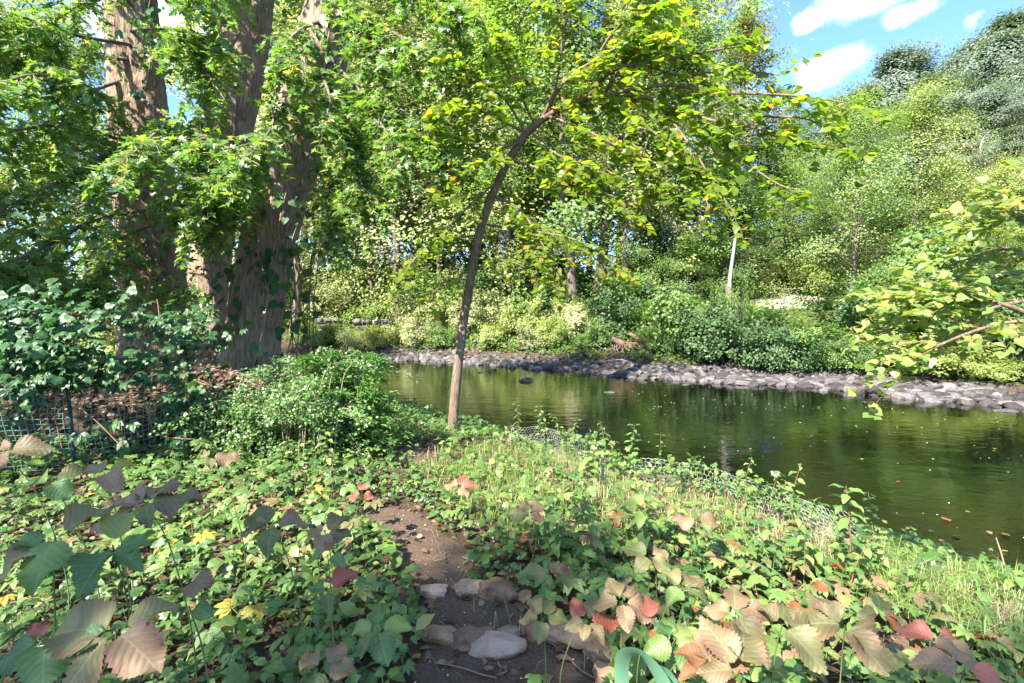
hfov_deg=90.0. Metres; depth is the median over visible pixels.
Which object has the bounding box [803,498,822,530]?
ragged weed
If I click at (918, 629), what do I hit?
creeper plant
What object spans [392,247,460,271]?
shrub
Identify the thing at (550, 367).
shore stone
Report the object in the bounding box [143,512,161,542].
creeper plant
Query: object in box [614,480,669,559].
tall weed
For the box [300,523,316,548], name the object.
creeper plant
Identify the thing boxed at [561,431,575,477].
tall weed
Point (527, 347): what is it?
boulder
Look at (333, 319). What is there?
stone wall
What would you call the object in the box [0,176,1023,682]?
ground
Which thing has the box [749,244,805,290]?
shrub
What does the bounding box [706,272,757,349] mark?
shrub
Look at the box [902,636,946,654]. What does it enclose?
creeper plant
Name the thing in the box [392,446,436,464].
path
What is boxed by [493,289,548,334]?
shrub
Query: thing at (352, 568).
creeper plant
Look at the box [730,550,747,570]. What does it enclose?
leafy plant
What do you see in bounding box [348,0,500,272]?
woodland tree
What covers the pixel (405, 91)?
woodland tree
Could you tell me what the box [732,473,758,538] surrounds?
tall weed
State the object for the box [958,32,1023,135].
woodland tree
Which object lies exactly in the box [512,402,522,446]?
ragged weed
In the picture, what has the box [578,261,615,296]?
shrub
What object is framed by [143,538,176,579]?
creeper plant
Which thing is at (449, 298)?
shrub
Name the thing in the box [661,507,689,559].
leafy shoot
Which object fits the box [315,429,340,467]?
tall weed
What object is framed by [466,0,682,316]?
woodland tree
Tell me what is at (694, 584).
creeper plant
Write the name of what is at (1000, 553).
dry stalk
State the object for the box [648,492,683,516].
leafy shoot
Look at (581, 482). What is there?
creeper plant
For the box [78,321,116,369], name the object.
shrub
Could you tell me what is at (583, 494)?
creeper plant
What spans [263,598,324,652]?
creeper plant
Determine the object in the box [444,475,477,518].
creeper plant
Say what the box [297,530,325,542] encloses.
creeper plant
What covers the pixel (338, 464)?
creeper plant
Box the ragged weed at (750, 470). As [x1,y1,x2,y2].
[736,457,755,507]
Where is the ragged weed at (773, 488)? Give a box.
[766,474,784,511]
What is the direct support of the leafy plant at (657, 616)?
on the ground at (264, 646)
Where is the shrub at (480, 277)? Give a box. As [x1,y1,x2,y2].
[439,258,529,302]
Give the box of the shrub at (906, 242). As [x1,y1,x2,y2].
[861,190,1017,287]
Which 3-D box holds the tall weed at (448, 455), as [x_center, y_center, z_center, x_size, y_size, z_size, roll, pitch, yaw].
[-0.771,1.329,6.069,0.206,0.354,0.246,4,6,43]
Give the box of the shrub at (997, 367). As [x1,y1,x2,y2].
[937,351,1023,380]
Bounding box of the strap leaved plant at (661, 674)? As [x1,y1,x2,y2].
[614,647,677,682]
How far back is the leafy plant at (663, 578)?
3.15 m
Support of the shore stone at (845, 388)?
on the ground at (264, 646)
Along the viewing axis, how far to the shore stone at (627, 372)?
18.75 m
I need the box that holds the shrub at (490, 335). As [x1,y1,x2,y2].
[471,317,512,346]
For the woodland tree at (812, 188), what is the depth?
38.51 m
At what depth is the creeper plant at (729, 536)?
3.88 m
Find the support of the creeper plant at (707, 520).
on the ground at (264, 646)
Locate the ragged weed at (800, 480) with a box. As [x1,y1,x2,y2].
[779,464,804,519]
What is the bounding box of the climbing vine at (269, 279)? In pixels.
[114,0,357,377]
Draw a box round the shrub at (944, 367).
[888,346,1009,376]
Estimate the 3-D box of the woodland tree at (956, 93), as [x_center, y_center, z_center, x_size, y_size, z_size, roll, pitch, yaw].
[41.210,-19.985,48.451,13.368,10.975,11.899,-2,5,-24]
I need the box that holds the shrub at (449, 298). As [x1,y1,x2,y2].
[435,283,491,329]
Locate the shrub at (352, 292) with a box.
[313,271,381,325]
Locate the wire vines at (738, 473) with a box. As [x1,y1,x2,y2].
[502,428,876,558]
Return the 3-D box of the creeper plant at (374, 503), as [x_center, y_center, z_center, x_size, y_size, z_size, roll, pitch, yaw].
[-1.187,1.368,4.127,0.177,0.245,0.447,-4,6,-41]
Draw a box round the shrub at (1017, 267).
[1003,256,1023,286]
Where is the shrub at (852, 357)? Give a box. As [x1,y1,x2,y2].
[809,336,891,370]
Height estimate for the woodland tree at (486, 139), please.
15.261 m
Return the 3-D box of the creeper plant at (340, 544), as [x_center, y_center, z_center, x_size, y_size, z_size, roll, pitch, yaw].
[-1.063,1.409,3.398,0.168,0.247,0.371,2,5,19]
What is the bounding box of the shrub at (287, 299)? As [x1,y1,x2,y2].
[286,287,319,311]
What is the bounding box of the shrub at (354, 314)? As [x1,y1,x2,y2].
[339,297,393,327]
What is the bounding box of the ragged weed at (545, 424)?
[534,406,551,451]
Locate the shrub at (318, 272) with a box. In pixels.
[292,262,343,291]
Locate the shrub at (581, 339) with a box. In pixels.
[570,330,596,347]
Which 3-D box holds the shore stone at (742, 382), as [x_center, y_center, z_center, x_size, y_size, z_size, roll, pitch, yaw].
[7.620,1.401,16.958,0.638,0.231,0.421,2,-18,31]
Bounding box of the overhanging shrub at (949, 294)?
[841,159,1023,420]
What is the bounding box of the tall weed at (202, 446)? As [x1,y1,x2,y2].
[190,439,218,467]
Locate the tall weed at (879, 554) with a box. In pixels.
[860,538,891,581]
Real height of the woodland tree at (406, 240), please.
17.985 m
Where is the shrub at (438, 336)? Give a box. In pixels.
[422,320,457,347]
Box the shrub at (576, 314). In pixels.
[541,290,596,337]
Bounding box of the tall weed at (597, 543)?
[569,497,608,570]
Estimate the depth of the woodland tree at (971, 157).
34.67 m
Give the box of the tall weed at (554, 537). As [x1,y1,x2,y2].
[541,515,575,560]
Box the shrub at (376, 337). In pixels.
[361,322,399,349]
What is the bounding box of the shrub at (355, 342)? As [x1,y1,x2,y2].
[334,325,368,350]
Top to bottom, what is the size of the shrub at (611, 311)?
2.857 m
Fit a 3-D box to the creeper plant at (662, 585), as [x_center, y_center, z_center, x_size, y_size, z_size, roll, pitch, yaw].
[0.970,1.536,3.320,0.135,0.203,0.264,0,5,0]
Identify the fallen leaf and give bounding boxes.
[412,653,420,657]
[484,665,492,669]
[542,673,552,682]
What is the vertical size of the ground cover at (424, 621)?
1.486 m
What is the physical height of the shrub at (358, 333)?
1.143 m
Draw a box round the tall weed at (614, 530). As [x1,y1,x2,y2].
[596,497,632,557]
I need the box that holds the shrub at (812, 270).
[786,250,868,295]
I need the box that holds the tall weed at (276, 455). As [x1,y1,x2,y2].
[271,439,293,464]
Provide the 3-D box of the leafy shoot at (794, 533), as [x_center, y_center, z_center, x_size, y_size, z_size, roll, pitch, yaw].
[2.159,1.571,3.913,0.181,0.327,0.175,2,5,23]
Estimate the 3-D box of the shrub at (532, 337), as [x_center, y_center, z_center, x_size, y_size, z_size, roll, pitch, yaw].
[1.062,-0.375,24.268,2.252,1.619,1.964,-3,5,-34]
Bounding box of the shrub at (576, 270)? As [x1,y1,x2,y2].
[538,254,593,298]
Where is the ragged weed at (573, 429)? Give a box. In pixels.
[569,419,580,453]
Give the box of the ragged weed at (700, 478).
[692,459,706,490]
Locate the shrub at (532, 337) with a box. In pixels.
[513,317,553,348]
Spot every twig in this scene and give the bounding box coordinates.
[435,662,496,677]
[497,662,506,675]
[547,641,593,677]
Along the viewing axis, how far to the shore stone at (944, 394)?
14.51 m
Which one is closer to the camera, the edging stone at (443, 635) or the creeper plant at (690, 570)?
the edging stone at (443, 635)
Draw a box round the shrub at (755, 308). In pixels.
[737,299,772,323]
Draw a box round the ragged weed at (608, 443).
[600,427,615,471]
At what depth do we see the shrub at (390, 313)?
30.11 m
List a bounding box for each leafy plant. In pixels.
[0,615,29,649]
[2,559,24,594]
[6,598,60,625]
[8,500,32,534]
[8,586,37,620]
[22,594,53,616]
[44,573,62,585]
[57,527,86,544]
[58,585,85,604]
[100,571,122,593]
[104,597,129,620]
[104,626,125,637]
[133,564,153,594]
[147,541,169,563]
[157,594,168,620]
[163,601,192,637]
[180,504,194,529]
[187,638,218,666]
[228,635,257,663]
[238,611,266,637]
[250,538,278,574]
[256,560,276,584]
[261,583,287,603]
[285,543,310,566]
[308,559,330,584]
[315,622,341,647]
[340,642,360,678]
[347,527,366,542]
[351,546,358,565]
[369,573,382,594]
[584,587,599,597]
[611,533,630,563]
[616,620,638,643]
[619,571,645,590]
[622,551,646,583]
[635,591,660,629]
[645,565,666,597]
[661,541,675,560]
[678,590,710,619]
[681,582,712,617]
[683,548,702,566]
[683,609,703,628]
[702,543,727,564]
[707,557,730,586]
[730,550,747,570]
[742,561,758,582]
[749,547,776,566]
[756,588,781,623]
[758,595,769,628]
[762,540,777,569]
[763,545,787,583]
[789,579,808,592]
[804,576,837,598]
[833,588,865,604]
[847,603,859,625]
[874,596,900,641]
[882,568,907,602]
[918,603,939,631]
[921,596,953,625]
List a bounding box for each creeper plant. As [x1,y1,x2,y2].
[0,434,69,682]
[0,501,111,682]
[0,534,21,551]
[0,541,13,554]
[0,560,22,573]
[0,575,50,599]
[0,590,18,608]
[0,592,48,623]
[0,621,70,682]
[2,489,28,507]
[4,476,39,496]
[9,498,60,520]
[21,462,100,681]
[33,572,115,607]
[39,595,180,682]
[47,493,94,514]
[51,536,79,546]
[55,496,81,516]
[58,585,114,625]
[60,556,111,604]
[65,449,90,465]
[67,449,100,463]
[69,506,151,682]
[83,459,136,613]
[84,489,109,523]
[88,468,139,490]
[89,477,203,682]
[89,540,111,553]
[93,545,115,568]
[94,565,172,598]
[97,578,132,599]
[106,527,180,552]
[124,447,153,465]
[134,465,165,478]
[140,536,156,561]
[142,626,162,680]
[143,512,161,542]
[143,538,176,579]
[144,559,205,585]
[145,666,188,682]
[146,469,184,479]
[148,510,166,528]
[154,512,175,534]
[155,593,203,634]
[158,529,216,561]
[160,601,196,628]
[160,621,231,654]
[162,521,198,541]
[163,457,188,461]
[168,568,214,682]
[169,548,235,583]
[170,459,182,472]
[176,573,232,604]
[178,538,221,569]
[182,462,217,468]
[182,521,215,543]
[185,470,210,485]
[187,465,211,483]
[187,575,226,620]
[190,478,226,497]
[196,449,245,606]
[196,637,244,668]
[206,468,255,481]
[206,488,235,517]
[210,550,243,577]
[212,595,283,618]
[214,494,236,516]
[214,598,266,636]
[218,478,242,498]
[221,491,253,515]
[227,503,281,520]
[227,555,299,588]
[229,520,257,544]
[231,458,268,480]
[232,542,287,575]
[233,453,244,460]
[233,460,249,470]
[233,483,258,495]
[238,471,266,485]
[238,497,266,509]
[241,504,309,682]
[248,507,256,514]
[254,514,304,541]
[263,498,284,532]
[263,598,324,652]
[267,506,301,537]
[269,466,292,479]
[269,477,289,493]
[271,498,299,527]
[277,572,331,610]
[281,543,306,568]
[282,637,326,682]
[286,468,323,494]
[288,471,302,482]
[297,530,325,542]
[298,504,356,530]
[298,643,356,682]
[299,484,330,503]
[299,545,314,567]
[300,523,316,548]
[304,512,351,639]
[306,540,346,682]
[307,504,337,517]
[307,510,342,523]
[308,566,358,682]
[309,476,324,484]
[310,454,325,463]
[313,476,341,493]
[313,583,375,625]
[314,640,354,663]
[316,462,343,470]
[318,564,363,595]
[323,518,360,551]
[324,479,355,503]
[324,507,343,517]
[335,502,347,511]
[335,529,375,566]
[336,478,361,492]
[336,539,384,575]
[339,526,360,554]
[346,607,364,637]
[347,494,382,515]
[349,482,372,526]
[352,604,412,682]
[357,517,368,530]
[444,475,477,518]
[507,500,544,560]
[512,459,524,471]
[515,531,568,558]
[517,517,550,539]
[517,561,577,647]
[519,597,567,682]
[534,567,585,601]
[535,552,579,579]
[536,464,553,477]
[543,508,603,548]
[558,479,587,492]
[560,598,618,682]
[565,490,587,511]
[567,558,601,571]
[569,572,612,600]
[580,570,629,596]
[582,475,612,487]
[586,485,614,499]
[586,540,635,569]
[587,576,606,595]
[592,509,613,520]
[592,577,656,648]
[594,515,610,529]
[603,500,622,519]
[603,534,627,561]
[609,511,637,533]
[610,523,646,530]
[612,566,650,581]
[613,487,644,500]
[620,519,657,538]
[620,608,673,643]
[622,541,669,624]
[636,595,668,682]
[639,603,676,625]
[643,620,699,679]
[644,516,675,539]
[647,498,662,515]
[647,529,668,542]
[650,559,676,591]
[656,524,671,536]
[660,568,709,621]
[664,565,701,599]
[665,537,689,557]
[670,512,720,564]
[670,631,707,682]
[673,635,751,682]
[678,556,697,571]
[679,601,698,621]
[684,533,701,551]
[684,597,706,625]
[685,537,730,572]
[694,616,767,682]
[696,572,752,595]
[703,585,773,676]
[704,548,767,584]
[720,609,742,628]
[723,533,739,542]
[724,536,741,554]
[724,547,742,559]
[745,574,802,609]
[756,599,828,682]
[769,588,795,602]
[782,589,802,605]
[782,648,801,663]
[784,554,813,581]
[784,556,844,581]
[802,573,834,595]
[803,584,845,598]
[805,591,898,682]
[813,581,828,682]
[821,647,873,678]
[829,628,849,647]
[830,580,892,615]
[837,592,855,616]
[845,592,906,680]
[850,573,892,596]
[879,590,931,618]
[888,635,937,654]
[889,643,913,668]
[895,619,977,682]
[898,589,943,618]
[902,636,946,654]
[908,634,1002,682]
[923,592,983,631]
[927,612,960,659]
[964,629,999,656]
[971,633,1015,678]
[996,636,1023,663]
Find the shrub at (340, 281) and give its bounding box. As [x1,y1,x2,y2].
[321,273,375,299]
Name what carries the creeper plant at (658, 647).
on the ground at (264, 646)
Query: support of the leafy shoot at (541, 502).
on the ground at (264, 646)
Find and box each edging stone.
[389,586,411,606]
[417,628,426,641]
[419,584,447,598]
[426,624,456,645]
[450,643,470,652]
[452,625,485,643]
[453,578,481,593]
[468,631,526,659]
[478,577,518,602]
[480,626,495,630]
[496,625,518,635]
[516,589,531,603]
[518,623,529,634]
[527,623,535,641]
[545,620,596,648]
[582,639,610,662]
[593,661,613,682]
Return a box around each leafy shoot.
[520,474,551,502]
[523,496,545,552]
[528,495,548,518]
[540,485,564,527]
[546,478,565,510]
[560,474,576,502]
[560,488,592,529]
[566,474,584,517]
[615,513,637,561]
[622,508,650,537]
[623,467,651,498]
[630,496,652,535]
[646,540,674,573]
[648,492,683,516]
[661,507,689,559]
[680,516,700,571]
[681,501,703,534]
[698,496,723,528]
[722,558,770,592]
[747,526,779,582]
[754,513,784,561]
[782,526,806,550]
[785,515,814,546]
[793,526,816,591]
[829,533,854,572]
[833,534,883,593]
[837,522,862,566]
[896,554,930,597]
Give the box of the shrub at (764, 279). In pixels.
[701,246,787,298]
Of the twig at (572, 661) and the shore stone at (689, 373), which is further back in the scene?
the shore stone at (689, 373)
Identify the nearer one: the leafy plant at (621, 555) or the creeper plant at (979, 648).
the creeper plant at (979, 648)
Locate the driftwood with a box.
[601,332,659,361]
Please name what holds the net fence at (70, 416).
on the ground at (264, 646)
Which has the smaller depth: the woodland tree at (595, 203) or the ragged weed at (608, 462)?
the ragged weed at (608, 462)
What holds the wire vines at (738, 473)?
attached to the chicken wire fence at (603, 474)
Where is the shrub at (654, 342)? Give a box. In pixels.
[632,325,678,355]
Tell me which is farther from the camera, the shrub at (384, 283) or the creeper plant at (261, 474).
the shrub at (384, 283)
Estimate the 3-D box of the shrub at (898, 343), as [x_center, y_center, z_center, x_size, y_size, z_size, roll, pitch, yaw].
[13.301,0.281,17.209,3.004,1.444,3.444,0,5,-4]
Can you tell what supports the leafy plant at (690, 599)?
on the ground at (264, 646)
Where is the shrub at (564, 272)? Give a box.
[497,253,592,320]
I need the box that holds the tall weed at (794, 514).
[781,501,802,545]
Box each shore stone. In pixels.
[471,358,479,362]
[542,364,558,368]
[548,365,556,369]
[557,365,567,370]
[595,367,608,371]
[623,370,637,375]
[637,376,647,379]
[640,364,651,372]
[664,372,675,375]
[671,375,679,380]
[681,375,692,379]
[684,372,695,376]
[706,373,721,376]
[711,379,723,383]
[719,371,731,376]
[724,377,735,384]
[734,380,750,385]
[748,381,759,386]
[754,373,767,377]
[786,377,796,380]
[796,382,814,387]
[811,378,824,382]
[830,383,843,388]
[842,386,855,391]
[852,381,866,385]
[854,388,865,393]
[864,386,881,394]
[891,391,915,399]
[897,384,914,388]
[915,392,942,402]
[920,390,938,395]
[926,384,943,388]
[936,392,952,396]
[938,383,956,389]
[944,396,958,400]
[948,392,961,396]
[957,398,974,404]
[970,390,984,393]
[972,394,985,397]
[975,388,993,393]
[978,398,997,405]
[985,393,1003,399]
[985,395,999,398]
[994,389,1008,396]
[997,400,1013,405]
[1002,402,1023,408]
[1003,396,1012,400]
[1006,393,1023,399]
[1014,401,1023,406]
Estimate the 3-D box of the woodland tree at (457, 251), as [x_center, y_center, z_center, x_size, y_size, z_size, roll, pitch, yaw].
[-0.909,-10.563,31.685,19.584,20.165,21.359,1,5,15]
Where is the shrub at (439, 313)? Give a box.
[418,302,453,328]
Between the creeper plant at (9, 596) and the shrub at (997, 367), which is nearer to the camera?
the creeper plant at (9, 596)
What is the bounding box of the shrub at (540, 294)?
[506,283,581,325]
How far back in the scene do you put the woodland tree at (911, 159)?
36.53 m
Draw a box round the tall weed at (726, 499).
[715,475,735,537]
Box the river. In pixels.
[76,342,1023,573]
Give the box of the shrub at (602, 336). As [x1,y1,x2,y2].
[580,311,630,346]
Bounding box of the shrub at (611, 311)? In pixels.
[578,281,652,339]
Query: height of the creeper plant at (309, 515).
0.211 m
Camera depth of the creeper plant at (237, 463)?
5.19 m
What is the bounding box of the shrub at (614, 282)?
[585,270,659,312]
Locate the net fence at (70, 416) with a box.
[0,317,195,471]
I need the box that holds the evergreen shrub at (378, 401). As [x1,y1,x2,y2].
[255,347,431,468]
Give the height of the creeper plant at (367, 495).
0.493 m
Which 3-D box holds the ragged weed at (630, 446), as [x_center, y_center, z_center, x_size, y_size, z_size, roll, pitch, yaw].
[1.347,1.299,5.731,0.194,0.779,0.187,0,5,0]
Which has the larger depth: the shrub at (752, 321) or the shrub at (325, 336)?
the shrub at (325, 336)
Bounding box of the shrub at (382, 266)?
[374,264,417,291]
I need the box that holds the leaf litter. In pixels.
[0,384,1023,682]
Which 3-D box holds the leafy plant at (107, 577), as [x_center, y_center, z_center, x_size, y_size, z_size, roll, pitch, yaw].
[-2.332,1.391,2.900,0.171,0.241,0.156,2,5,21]
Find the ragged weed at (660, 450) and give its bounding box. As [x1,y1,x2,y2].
[655,434,665,489]
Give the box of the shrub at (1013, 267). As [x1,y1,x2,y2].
[982,237,1023,295]
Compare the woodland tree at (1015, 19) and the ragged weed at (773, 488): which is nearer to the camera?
the ragged weed at (773, 488)
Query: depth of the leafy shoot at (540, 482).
4.58 m
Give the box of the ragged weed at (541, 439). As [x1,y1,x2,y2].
[535,409,544,445]
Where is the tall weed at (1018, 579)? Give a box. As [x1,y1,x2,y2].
[992,569,1023,599]
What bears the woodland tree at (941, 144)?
on the ground at (264, 646)
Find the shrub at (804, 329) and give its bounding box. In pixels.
[767,311,877,371]
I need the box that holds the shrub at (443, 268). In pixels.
[386,253,456,281]
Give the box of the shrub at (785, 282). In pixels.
[774,257,829,292]
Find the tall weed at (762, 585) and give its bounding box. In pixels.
[717,556,781,595]
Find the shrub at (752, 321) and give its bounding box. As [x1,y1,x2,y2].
[699,303,795,368]
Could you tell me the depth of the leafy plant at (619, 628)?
2.74 m
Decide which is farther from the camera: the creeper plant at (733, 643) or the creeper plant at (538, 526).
the creeper plant at (538, 526)
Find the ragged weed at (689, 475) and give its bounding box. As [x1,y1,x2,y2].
[675,456,699,492]
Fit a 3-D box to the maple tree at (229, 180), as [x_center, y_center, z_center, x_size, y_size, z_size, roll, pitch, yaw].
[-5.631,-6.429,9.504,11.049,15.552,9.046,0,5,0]
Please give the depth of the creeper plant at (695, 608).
2.89 m
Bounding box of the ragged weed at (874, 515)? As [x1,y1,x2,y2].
[863,492,882,555]
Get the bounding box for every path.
[363,507,597,682]
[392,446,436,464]
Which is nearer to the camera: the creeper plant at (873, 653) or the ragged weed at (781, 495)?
the creeper plant at (873, 653)
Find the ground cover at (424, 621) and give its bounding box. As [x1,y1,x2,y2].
[0,379,1023,682]
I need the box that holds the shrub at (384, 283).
[359,268,437,298]
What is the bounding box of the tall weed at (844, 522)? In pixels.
[829,484,873,577]
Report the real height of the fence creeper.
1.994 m
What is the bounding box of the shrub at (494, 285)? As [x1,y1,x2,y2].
[461,252,526,294]
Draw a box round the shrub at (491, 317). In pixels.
[470,284,529,324]
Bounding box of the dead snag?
[724,231,739,319]
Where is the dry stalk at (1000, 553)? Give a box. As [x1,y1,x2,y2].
[995,537,1005,571]
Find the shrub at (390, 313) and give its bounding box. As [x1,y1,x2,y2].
[359,300,395,324]
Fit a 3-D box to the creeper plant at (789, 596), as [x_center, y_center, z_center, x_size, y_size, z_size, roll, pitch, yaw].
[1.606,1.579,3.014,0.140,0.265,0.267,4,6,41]
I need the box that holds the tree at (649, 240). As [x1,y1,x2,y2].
[596,210,693,294]
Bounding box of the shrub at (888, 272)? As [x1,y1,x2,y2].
[857,257,950,287]
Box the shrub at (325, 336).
[299,320,341,346]
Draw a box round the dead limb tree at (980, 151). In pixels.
[966,137,1001,182]
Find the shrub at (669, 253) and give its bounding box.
[613,233,719,304]
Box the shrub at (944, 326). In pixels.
[899,284,1023,356]
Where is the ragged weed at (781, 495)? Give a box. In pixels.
[776,479,794,519]
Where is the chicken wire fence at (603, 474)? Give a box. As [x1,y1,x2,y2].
[509,424,861,555]
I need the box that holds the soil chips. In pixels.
[371,510,595,682]
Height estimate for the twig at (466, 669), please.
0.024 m
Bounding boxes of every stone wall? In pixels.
[315,317,339,330]
[352,319,397,334]
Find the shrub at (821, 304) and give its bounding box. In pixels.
[783,273,914,341]
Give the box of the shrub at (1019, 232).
[993,221,1023,262]
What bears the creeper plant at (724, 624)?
on the ground at (264, 646)
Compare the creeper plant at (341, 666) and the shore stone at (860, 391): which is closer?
the creeper plant at (341, 666)
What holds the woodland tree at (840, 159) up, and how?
on the ground at (264, 646)
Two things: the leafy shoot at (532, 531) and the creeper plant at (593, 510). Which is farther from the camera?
the creeper plant at (593, 510)
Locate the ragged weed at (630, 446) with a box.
[624,424,641,488]
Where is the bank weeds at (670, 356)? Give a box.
[281,293,1023,385]
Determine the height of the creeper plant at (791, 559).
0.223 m
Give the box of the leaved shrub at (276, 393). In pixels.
[134,346,418,479]
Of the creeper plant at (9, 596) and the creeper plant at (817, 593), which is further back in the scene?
the creeper plant at (817, 593)
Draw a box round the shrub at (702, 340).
[646,291,752,362]
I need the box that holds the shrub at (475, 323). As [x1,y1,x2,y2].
[445,288,499,335]
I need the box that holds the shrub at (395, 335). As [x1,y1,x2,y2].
[380,322,401,342]
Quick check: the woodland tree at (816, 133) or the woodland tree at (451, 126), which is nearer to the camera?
the woodland tree at (451, 126)
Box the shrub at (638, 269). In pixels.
[612,229,730,299]
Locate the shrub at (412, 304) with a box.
[394,287,448,333]
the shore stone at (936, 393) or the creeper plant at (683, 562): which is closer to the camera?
the creeper plant at (683, 562)
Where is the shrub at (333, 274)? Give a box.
[295,258,360,280]
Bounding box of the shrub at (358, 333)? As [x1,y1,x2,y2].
[347,327,368,343]
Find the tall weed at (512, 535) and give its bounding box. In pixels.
[501,527,527,559]
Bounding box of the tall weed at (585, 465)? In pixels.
[574,451,605,484]
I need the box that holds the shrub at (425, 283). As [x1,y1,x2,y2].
[375,255,448,317]
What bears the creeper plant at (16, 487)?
on the ground at (264, 646)
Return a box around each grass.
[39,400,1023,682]
[116,416,1023,673]
[582,469,1023,660]
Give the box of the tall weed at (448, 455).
[439,439,457,462]
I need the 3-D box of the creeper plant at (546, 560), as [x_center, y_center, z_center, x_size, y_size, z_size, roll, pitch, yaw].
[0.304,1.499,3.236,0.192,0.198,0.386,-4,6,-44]
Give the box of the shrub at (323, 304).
[287,271,359,322]
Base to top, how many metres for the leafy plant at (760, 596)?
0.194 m
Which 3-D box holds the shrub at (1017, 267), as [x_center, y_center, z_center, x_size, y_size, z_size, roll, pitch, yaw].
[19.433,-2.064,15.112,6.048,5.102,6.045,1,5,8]
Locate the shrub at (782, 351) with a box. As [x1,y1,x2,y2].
[731,317,832,372]
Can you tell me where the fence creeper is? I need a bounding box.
[0,278,247,460]
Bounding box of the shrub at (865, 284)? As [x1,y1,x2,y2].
[826,259,963,344]
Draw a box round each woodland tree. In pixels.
[0,0,117,366]
[0,0,183,358]
[0,111,89,271]
[69,110,310,351]
[97,1,311,236]
[179,0,280,136]
[180,0,311,264]
[227,207,367,332]
[235,111,410,300]
[254,0,388,334]
[257,0,384,316]
[262,0,487,328]
[269,0,495,285]
[273,4,363,261]
[290,190,416,323]
[293,114,427,284]
[305,0,640,325]
[309,1,437,317]
[310,87,502,293]
[318,2,471,269]
[319,12,426,307]
[347,65,403,263]
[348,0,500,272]
[382,0,482,282]
[387,115,561,273]
[397,0,505,274]
[398,0,506,274]
[398,2,595,257]
[411,87,597,257]
[416,159,563,325]
[430,0,573,328]
[451,115,653,317]
[464,0,633,260]
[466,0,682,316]
[467,189,596,296]
[476,0,790,313]
[494,0,607,278]
[535,122,717,284]
[560,82,613,273]
[568,0,683,282]
[571,0,725,276]
[573,0,724,263]
[576,0,813,232]
[579,53,700,256]
[587,84,792,291]
[619,16,736,295]
[633,0,779,304]
[649,230,723,303]
[661,88,822,268]
[677,0,798,261]
[679,167,794,300]
[684,5,810,277]
[695,126,840,281]
[695,204,788,300]
[738,79,991,301]
[753,156,836,259]
[758,135,889,252]
[761,104,814,235]
[775,156,901,272]
[777,68,1023,278]
[777,205,875,290]
[785,102,827,257]
[790,91,886,211]
[805,123,883,212]
[807,109,907,196]
[815,33,999,192]
[820,79,906,149]
[821,137,922,238]
[835,204,918,282]
[850,134,954,222]
[852,173,934,270]
[853,108,931,191]
[878,67,1010,181]
[887,153,1022,237]
[894,26,1020,111]
[903,141,950,190]
[907,114,995,188]
[921,141,1004,200]
[922,195,1006,247]
[930,149,1023,290]
[933,79,1023,174]
[934,22,1023,168]
[940,2,1023,179]
[947,60,1023,155]
[954,248,1013,288]
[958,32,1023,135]
[967,122,1023,196]
[976,71,1023,156]
[979,158,1023,279]
[988,122,1023,178]
[990,237,1023,292]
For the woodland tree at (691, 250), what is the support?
on the ground at (264, 646)
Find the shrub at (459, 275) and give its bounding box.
[443,261,466,289]
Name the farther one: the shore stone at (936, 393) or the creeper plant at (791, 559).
the shore stone at (936, 393)
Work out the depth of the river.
10.52 m
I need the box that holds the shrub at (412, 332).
[392,308,443,347]
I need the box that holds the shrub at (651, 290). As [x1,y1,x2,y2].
[607,278,698,321]
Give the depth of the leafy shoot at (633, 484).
4.93 m
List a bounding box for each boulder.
[518,344,530,350]
[518,377,532,381]
[993,409,1018,412]
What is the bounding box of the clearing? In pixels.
[751,293,822,308]
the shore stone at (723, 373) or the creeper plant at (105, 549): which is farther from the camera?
the shore stone at (723, 373)
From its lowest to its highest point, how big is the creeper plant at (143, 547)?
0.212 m
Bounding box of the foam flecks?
[413,370,1023,537]
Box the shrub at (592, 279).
[579,273,610,296]
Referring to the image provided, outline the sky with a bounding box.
[0,0,1023,285]
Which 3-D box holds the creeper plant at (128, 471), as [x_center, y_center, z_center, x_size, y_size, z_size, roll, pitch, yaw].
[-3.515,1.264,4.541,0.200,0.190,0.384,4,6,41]
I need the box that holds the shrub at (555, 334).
[534,313,579,347]
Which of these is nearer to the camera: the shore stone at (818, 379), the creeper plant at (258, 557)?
the creeper plant at (258, 557)
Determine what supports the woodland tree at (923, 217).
on the ground at (264, 646)
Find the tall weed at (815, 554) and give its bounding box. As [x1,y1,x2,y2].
[786,534,842,576]
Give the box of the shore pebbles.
[343,345,1023,407]
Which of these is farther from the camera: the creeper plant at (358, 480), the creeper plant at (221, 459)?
the creeper plant at (358, 480)
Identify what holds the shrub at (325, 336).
on the ground at (264, 646)
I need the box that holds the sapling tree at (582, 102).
[383,0,892,434]
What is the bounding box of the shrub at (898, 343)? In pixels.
[845,329,974,366]
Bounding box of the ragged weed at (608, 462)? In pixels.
[598,422,609,463]
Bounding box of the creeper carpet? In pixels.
[0,373,1023,682]
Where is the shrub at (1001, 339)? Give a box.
[946,262,1023,362]
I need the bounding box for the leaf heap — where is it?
[0,361,277,453]
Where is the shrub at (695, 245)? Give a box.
[650,220,735,295]
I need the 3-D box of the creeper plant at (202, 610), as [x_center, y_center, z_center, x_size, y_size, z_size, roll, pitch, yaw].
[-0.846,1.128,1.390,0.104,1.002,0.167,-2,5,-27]
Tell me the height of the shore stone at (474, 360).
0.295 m
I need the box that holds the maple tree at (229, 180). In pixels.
[0,0,494,384]
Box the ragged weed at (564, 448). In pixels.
[548,412,566,458]
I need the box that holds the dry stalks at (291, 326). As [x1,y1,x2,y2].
[285,254,318,366]
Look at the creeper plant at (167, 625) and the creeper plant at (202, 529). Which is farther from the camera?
the creeper plant at (202, 529)
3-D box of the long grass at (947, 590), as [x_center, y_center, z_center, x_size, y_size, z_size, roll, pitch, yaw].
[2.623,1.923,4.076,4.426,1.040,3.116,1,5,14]
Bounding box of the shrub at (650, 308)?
[623,274,727,349]

